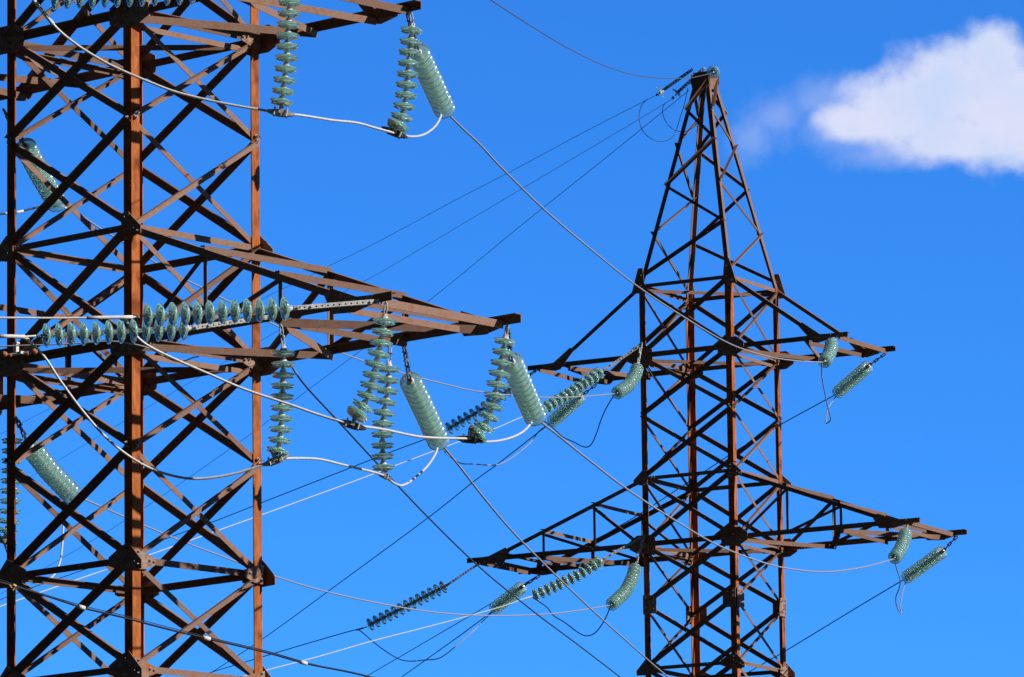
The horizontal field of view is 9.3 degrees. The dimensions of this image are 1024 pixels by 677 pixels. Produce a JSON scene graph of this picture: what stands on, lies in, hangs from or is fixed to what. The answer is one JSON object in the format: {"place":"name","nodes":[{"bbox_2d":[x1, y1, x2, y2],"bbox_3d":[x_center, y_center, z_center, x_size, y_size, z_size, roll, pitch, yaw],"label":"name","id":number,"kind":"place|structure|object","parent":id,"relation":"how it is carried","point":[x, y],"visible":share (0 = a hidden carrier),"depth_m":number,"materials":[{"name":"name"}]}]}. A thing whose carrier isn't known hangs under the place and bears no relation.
{"place":"outdoors","nodes":[
{"label":"outdoors","id":0,"kind":"place"},
{"bbox_2d":[0,0,1023,676],"label":"sky","id":1,"kind":"structure","parent":0,"point":[880,149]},
{"bbox_3d":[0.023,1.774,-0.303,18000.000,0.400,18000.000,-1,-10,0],"label":"ground","id":2,"kind":"structure","parent":0,"visible":0},
{"bbox_2d":[0,0,520,676],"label":"lattice tower","id":3,"kind":"structure","parent":2,"relation":"on","point":[136,380],"depth_m":67.89,"materials":[{"name":"metal"}]},
{"bbox_2d":[0,438,22,534],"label":"insulator string","id":4,"kind":"object","parent":3,"relation":"hanging from","point":[4,500],"visible":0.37,"depth_m":70.16,"materials":[{"name":"green glass"}]},
{"bbox_2d":[0,532,16,544],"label":"suspension clamp","id":5,"kind":"object","parent":4,"relation":"hanging from","point":[3,539],"visible":0.45,"depth_m":70.08,"materials":[{"name":"metal"}]},
{"bbox_2d":[1,342,37,356],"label":"wire bracket","id":6,"kind":"object","parent":3,"relation":"attached to","point":[16,351],"visible":0.98,"depth_m":66.69,"materials":[{"name":"metal"}]},
{"bbox_2d":[2,108,66,211],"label":"insulator string","id":7,"kind":"object","parent":3,"relation":"hanging from","point":[32,147],"visible":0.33,"depth_m":71.22,"materials":[{"name":"green glass"}]},
{"bbox_2d":[0,206,38,214],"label":"jumper cable","id":8,"kind":"object","parent":7,"relation":"attached to","point":[19,211],"visible":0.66,"depth_m":71.50,"materials":[{"name":"white metal"}]},
{"bbox_2d":[64,207,614,397],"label":"line conductor","id":9,"kind":"object","parent":7,"relation":"attached to","point":[361,359],"visible":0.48,"depth_m":95.91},
{"bbox_2d":[16,416,80,503],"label":"insulator string","id":10,"kind":"object","parent":3,"relation":"hanging from","point":[58,479],"visible":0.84,"depth_m":71.53,"materials":[{"name":"green glass"}]},
{"bbox_2d":[3,525,63,584],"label":"jumper cable","id":11,"kind":"object","parent":10,"relation":"hanging from","point":[53,575],"visible":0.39,"depth_m":71.42,"materials":[{"name":"metal"}]},
{"bbox_2d":[85,499,609,615],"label":"line conductor","id":12,"kind":"object","parent":10,"relation":"attached to","point":[345,595],"visible":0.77,"depth_m":90.53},
{"bbox_2d":[0,341,198,361],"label":"twisted wire","id":13,"kind":"object","parent":3,"relation":"attached to","point":[100,341],"visible":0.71,"depth_m":66.36,"materials":[{"name":"metal"}]},
{"bbox_2d":[51,0,194,9],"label":"insulator string","id":14,"kind":"object","parent":3,"relation":"attached to","point":[67,3],"visible":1,"depth_m":65.66,"materials":[{"name":"green glass"}]},
{"bbox_2d":[41,315,268,347],"bbox_3d":[-3.678,-0.083,65.102,2.497,0.458,0.258,3,-10,-19],"label":"insulator string","id":15,"kind":"object","parent":3,"relation":"attached to","point":[71,334],"visible":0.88,"depth_m":64.95,"materials":[{"name":"green glass"}]},
{"bbox_2d":[0,334,40,338],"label":"line conductor","id":16,"kind":"object","parent":15,"relation":"attached to","point":[12,336],"visible":1,"depth_m":64.52,"materials":[{"name":"metal"}]},
{"bbox_2d":[0,581,371,676],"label":"black cable","id":17,"kind":"object","parent":3,"relation":"attached to","point":[82,607],"visible":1,"depth_m":63.98,"materials":[{"name":"black metal"}]},
{"bbox_2d":[1,580,311,663],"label":"twisted wire","id":18,"kind":"object","parent":17,"relation":"attached to","point":[161,625],"visible":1,"depth_m":63.82,"materials":[{"name":"grey metal"}]},
{"bbox_2d":[142,296,378,327],"bbox_3d":[-2.572,-0.253,64.105,2.531,0.415,0.260,3,-10,-21],"label":"insulator string","id":19,"kind":"object","parent":3,"relation":"attached to","point":[210,312],"visible":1,"depth_m":63.99,"materials":[{"name":"green glass"}]},
{"bbox_2d":[0,315,139,319],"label":"line conductor","id":20,"kind":"object","parent":19,"relation":"attached to","point":[112,317],"visible":1,"depth_m":63.43,"materials":[{"name":"metal"}]},
{"bbox_2d":[266,324,294,454],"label":"insulator string","id":21,"kind":"object","parent":3,"relation":"hanging from","point":[282,385],"visible":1,"depth_m":65.29,"materials":[{"name":"green glass"}]},
{"bbox_2d":[264,450,289,465],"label":"suspension clamp","id":22,"kind":"object","parent":21,"relation":"hanging from","point":[279,458],"visible":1,"depth_m":65.20,"materials":[{"name":"metal"}]},
{"bbox_2d":[270,0,300,106],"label":"insulator string","id":23,"kind":"object","parent":3,"relation":"hanging from","point":[287,46],"visible":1,"depth_m":65.77,"materials":[{"name":"green glass"}]},
{"bbox_2d":[267,103,294,117],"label":"suspension clamp","id":24,"kind":"object","parent":23,"relation":"hanging from","point":[286,113],"visible":1,"depth_m":65.68,"materials":[{"name":"metal"}]},
{"bbox_2d":[347,301,395,422],"bbox_3d":[-1.439,0.238,64.327,0.518,1.257,0.266,-1,-10,0],"label":"insulator string","id":25,"kind":"object","parent":3,"relation":"hanging from","point":[380,342],"visible":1,"depth_m":64.28,"materials":[{"name":"green glass"}]},
{"bbox_2d":[339,413,366,430],"bbox_3d":[-1.632,0.856,64.213,0.292,0.172,0.118,-1,-10,0],"label":"suspension clamp","id":26,"kind":"object","parent":25,"relation":"hanging from","point":[354,425],"visible":1,"depth_m":64.18,"materials":[{"name":"metal"}]},
{"bbox_2d":[120,319,532,442],"bbox_3d":[-1.467,0.546,65.249,1.160,1.042,5.994,-10,-13,44],"label":"jumper cable","id":27,"kind":"object","parent":26,"relation":"hanging from","point":[126,321],"visible":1,"depth_m":64.08,"materials":[{"name":"metal"}]},
{"bbox_2d":[371,345,399,471],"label":"insulator string","id":28,"kind":"object","parent":3,"relation":"hanging from","point":[382,444],"visible":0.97,"depth_m":66.79,"materials":[{"name":"green glass"}]},
{"bbox_2d":[376,469,391,479],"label":"suspension clamp","id":29,"kind":"object","parent":28,"relation":"hanging from","point":[386,477],"visible":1,"depth_m":66.72,"materials":[{"name":"metal"}]},
{"bbox_2d":[387,11,422,132],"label":"insulator string","id":30,"kind":"object","parent":3,"relation":"hanging from","point":[406,84],"visible":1,"depth_m":67.27,"materials":[{"name":"green glass"}]},
{"bbox_2d":[382,125,407,138],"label":"suspension clamp","id":31,"kind":"object","parent":30,"relation":"hanging from","point":[398,134],"visible":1,"depth_m":67.16,"materials":[{"name":"metal"}]},
{"bbox_2d":[32,0,441,137],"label":"jumper cable","id":32,"kind":"object","parent":31,"relation":"attached to","point":[43,12],"visible":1,"depth_m":65.64,"materials":[{"name":"metal"}]},
{"bbox_2d":[400,347,448,450],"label":"insulator string","id":33,"kind":"object","parent":3,"relation":"hanging from","point":[420,402],"visible":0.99,"depth_m":67.75,"materials":[{"name":"green glass"}]},
{"bbox_2d":[22,338,437,486],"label":"jumper cable","id":34,"kind":"object","parent":33,"relation":"hanging from","point":[31,342],"visible":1,"depth_m":65.08,"materials":[{"name":"metal"}]},
{"bbox_2d":[444,448,668,676],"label":"line conductor","id":35,"kind":"object","parent":33,"relation":"attached to","point":[515,534],"visible":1,"depth_m":81.52,"materials":[{"name":"metal"}]},
{"bbox_2d":[406,14,454,118],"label":"insulator string","id":36,"kind":"object","parent":3,"relation":"hanging from","point":[435,88],"visible":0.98,"depth_m":68.43,"materials":[{"name":"green glass"}]},
{"bbox_2d":[450,116,822,362],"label":"line conductor","id":37,"kind":"object","parent":36,"relation":"attached to","point":[514,180],"visible":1,"depth_m":83.80,"materials":[{"name":"metal"}]},
{"bbox_2d":[292,367,619,676],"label":"line conductor","id":38,"kind":"object","parent":3,"relation":"attached to","point":[358,443],"visible":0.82,"depth_m":82.76,"materials":[{"name":"metal"}]},
{"bbox_2d":[468,325,516,443],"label":"insulator string","id":39,"kind":"object","parent":3,"relation":"hanging from","point":[478,427],"visible":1,"depth_m":65.77,"materials":[{"name":"green glass"}]},
{"bbox_2d":[456,428,482,443],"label":"suspension clamp","id":40,"kind":"object","parent":39,"relation":"hanging from","point":[473,440],"visible":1,"depth_m":65.66,"materials":[{"name":"metal"}]},
{"bbox_2d":[503,325,545,425],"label":"insulator string","id":41,"kind":"object","parent":3,"relation":"hanging from","point":[525,395],"visible":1,"depth_m":66.90,"materials":[{"name":"green glass"}]},
{"bbox_2d":[542,423,893,572],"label":"line conductor","id":42,"kind":"object","parent":41,"relation":"attached to","point":[597,466],"visible":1,"depth_m":82.27,"materials":[{"name":"metal"}]},
{"bbox_2d":[467,71,966,676],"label":"lattice tower","id":43,"kind":"structure","parent":2,"relation":"on","point":[731,535],"depth_m":118.24,"materials":[{"name":"metal"}]},
{"bbox_2d":[1,90,688,593],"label":"ground wire","id":44,"kind":"object","parent":43,"relation":"attached to","point":[439,292],"visible":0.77,"depth_m":136.44,"materials":[{"name":"grey metal"}]},
{"bbox_2d":[366,562,479,629],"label":"insulator string","id":45,"kind":"object","parent":43,"relation":"hanging from","point":[394,612],"visible":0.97,"depth_m":119.47,"materials":[{"name":"green glass"}]},
{"bbox_2d":[209,626,366,672],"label":"line conductor","id":46,"kind":"object","parent":45,"relation":"attached to","point":[300,645],"visible":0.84,"depth_m":130.86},
{"bbox_2d":[357,613,491,661],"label":"jumper cable","id":47,"kind":"object","parent":45,"relation":"hanging from","point":[424,659],"visible":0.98,"depth_m":121.25,"materials":[{"name":"black metal"}]},
{"bbox_2d":[445,367,539,433],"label":"insulator string","id":48,"kind":"object","parent":43,"relation":"attached to","point":[461,421],"visible":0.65,"depth_m":119.68,"materials":[{"name":"green glass"}]},
{"bbox_2d":[0,439,424,599],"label":"line conductor","id":49,"kind":"object","parent":48,"relation":"attached to","point":[263,501],"visible":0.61,"depth_m":135.97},
{"bbox_2d":[443,424,547,465],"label":"jumper cable","id":50,"kind":"object","parent":48,"relation":"hanging from","point":[502,462],"visible":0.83,"depth_m":121.45,"materials":[{"name":"grey metal"}]},
{"bbox_2d":[489,575,539,613],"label":"insulator string","id":51,"kind":"object","parent":43,"relation":"hanging from","point":[518,589],"visible":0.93,"depth_m":121.87,"materials":[{"name":"green glass"}]},
{"bbox_2d":[402,612,490,676],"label":"line conductor","id":52,"kind":"object","parent":51,"relation":"attached to","point":[447,644],"visible":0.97,"depth_m":134.74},
{"bbox_2d":[547,384,596,426],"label":"insulator string","id":53,"kind":"object","parent":43,"relation":"attached to","point":[558,416],"visible":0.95,"depth_m":121.85,"materials":[{"name":"green glass"}]},
{"bbox_2d":[214,427,545,670],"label":"line conductor","id":54,"kind":"object","parent":53,"relation":"attached to","point":[394,542],"visible":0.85,"depth_m":141.65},
{"bbox_2d":[532,534,643,600],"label":"insulator string","id":55,"kind":"object","parent":43,"relation":"hanging from","point":[565,579],"visible":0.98,"depth_m":117.14,"materials":[{"name":"green glass"}]},
{"bbox_2d":[245,596,533,675],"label":"line conductor","id":56,"kind":"object","parent":55,"relation":"attached to","point":[398,634],"visible":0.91,"depth_m":107.91,"materials":[{"name":"metal"}]},
{"bbox_2d":[543,344,640,415],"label":"insulator string","id":57,"kind":"object","parent":43,"relation":"hanging from","point":[580,386],"visible":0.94,"depth_m":117.08,"materials":[{"name":"green glass"}]},
{"bbox_2d":[0,417,521,606],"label":"line conductor","id":58,"kind":"object","parent":57,"relation":"attached to","point":[262,514],"visible":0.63,"depth_m":94.84,"materials":[{"name":"metal"}]},
{"bbox_2d":[606,534,644,610],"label":"insulator string","id":59,"kind":"object","parent":43,"relation":"hanging from","point":[622,594],"visible":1,"depth_m":116.26,"materials":[{"name":"green glass"}]},
{"bbox_2d":[532,597,610,635],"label":"jumper cable","id":60,"kind":"object","parent":59,"relation":"hanging from","point":[569,625],"visible":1,"depth_m":116.16,"materials":[{"name":"grey metal"}]},
{"bbox_2d":[611,342,643,398],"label":"insulator string","id":61,"kind":"object","parent":43,"relation":"hanging from","point":[628,384],"visible":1,"depth_m":116.27,"materials":[{"name":"green glass"}]},
{"bbox_2d":[544,395,614,447],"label":"jumper cable","id":62,"kind":"object","parent":61,"relation":"hanging from","point":[595,434],"visible":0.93,"depth_m":116.09,"materials":[{"name":"grey metal"}]},
{"bbox_2d":[656,68,693,97],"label":"insulator string","id":63,"kind":"object","parent":43,"relation":"attached to","point":[661,91],"visible":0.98,"depth_m":119.45,"materials":[{"name":"grey glass"}]},
{"bbox_2d":[1,93,658,433],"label":"ground wire","id":64,"kind":"object","parent":63,"relation":"attached to","point":[437,209],"visible":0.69,"depth_m":133.19,"materials":[{"name":"metal"}]},
{"bbox_2d":[662,85,706,131],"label":"bonding wire","id":65,"kind":"object","parent":43,"relation":"attached to","point":[696,123],"visible":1,"depth_m":119.31,"materials":[{"name":"grey metal"}]},
{"bbox_2d":[672,67,705,97],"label":"insulator string","id":66,"kind":"object","parent":43,"relation":"attached to","point":[678,91],"visible":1,"depth_m":119.74,"materials":[{"name":"glass"}]},
{"bbox_2d":[2,96,674,493],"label":"ground wire","id":67,"kind":"object","parent":66,"relation":"attached to","point":[434,240],"visible":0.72,"depth_m":134.11,"materials":[{"name":"metal"}]},
{"bbox_2d":[639,88,687,141],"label":"bonding wire","id":68,"kind":"object","parent":66,"relation":"attached to","point":[677,125],"visible":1,"depth_m":119.65,"materials":[{"name":"grey metal"}]},
{"bbox_2d":[707,66,719,78],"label":"insulator string","id":69,"kind":"object","parent":43,"relation":"attached to","point":[715,70],"visible":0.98,"depth_m":118.94,"materials":[{"name":"green glass"}]},
{"bbox_2d":[491,0,712,78],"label":"ground wire","id":70,"kind":"object","parent":69,"relation":"attached to","point":[584,56],"visible":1,"depth_m":85.05,"materials":[{"name":"grey metal"}]},
{"bbox_2d":[818,337,837,367],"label":"insulator string","id":71,"kind":"object","parent":43,"relation":"hanging from","point":[828,355],"visible":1,"depth_m":114.95,"materials":[{"name":"green glass"}]},
{"bbox_2d":[832,353,885,397],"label":"insulator string","id":72,"kind":"object","parent":43,"relation":"attached to","point":[853,378],"visible":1,"depth_m":118.72,"materials":[{"name":"green glass"}]},
{"bbox_2d":[369,395,833,674],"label":"line conductor","id":73,"kind":"object","parent":72,"relation":"attached to","point":[609,531],"visible":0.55,"depth_m":138.36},
{"bbox_2d":[821,364,836,423],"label":"jumper cable","id":74,"kind":"object","parent":72,"relation":"hanging from","point":[826,399],"visible":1,"depth_m":116.88,"materials":[{"name":"grey metal"}]},
{"bbox_2d":[888,523,911,563],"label":"insulator string","id":75,"kind":"object","parent":43,"relation":"hanging from","point":[898,551],"visible":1,"depth_m":113.69,"materials":[{"name":"green glass"}]},
{"bbox_2d":[901,536,957,582],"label":"insulator string","id":76,"kind":"object","parent":43,"relation":"attached to","point":[925,563],"visible":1,"depth_m":117.43,"materials":[{"name":"green glass"}]},
{"bbox_2d":[749,580,902,671],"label":"line conductor","id":77,"kind":"object","parent":76,"relation":"attached to","point":[835,620],"visible":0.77,"depth_m":124.51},
{"bbox_2d":[894,559,906,613],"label":"jumper cable","id":78,"kind":"object","parent":76,"relation":"hanging from","point":[900,611],"visible":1,"depth_m":115.56,"materials":[{"name":"grey metal"}]}
]}

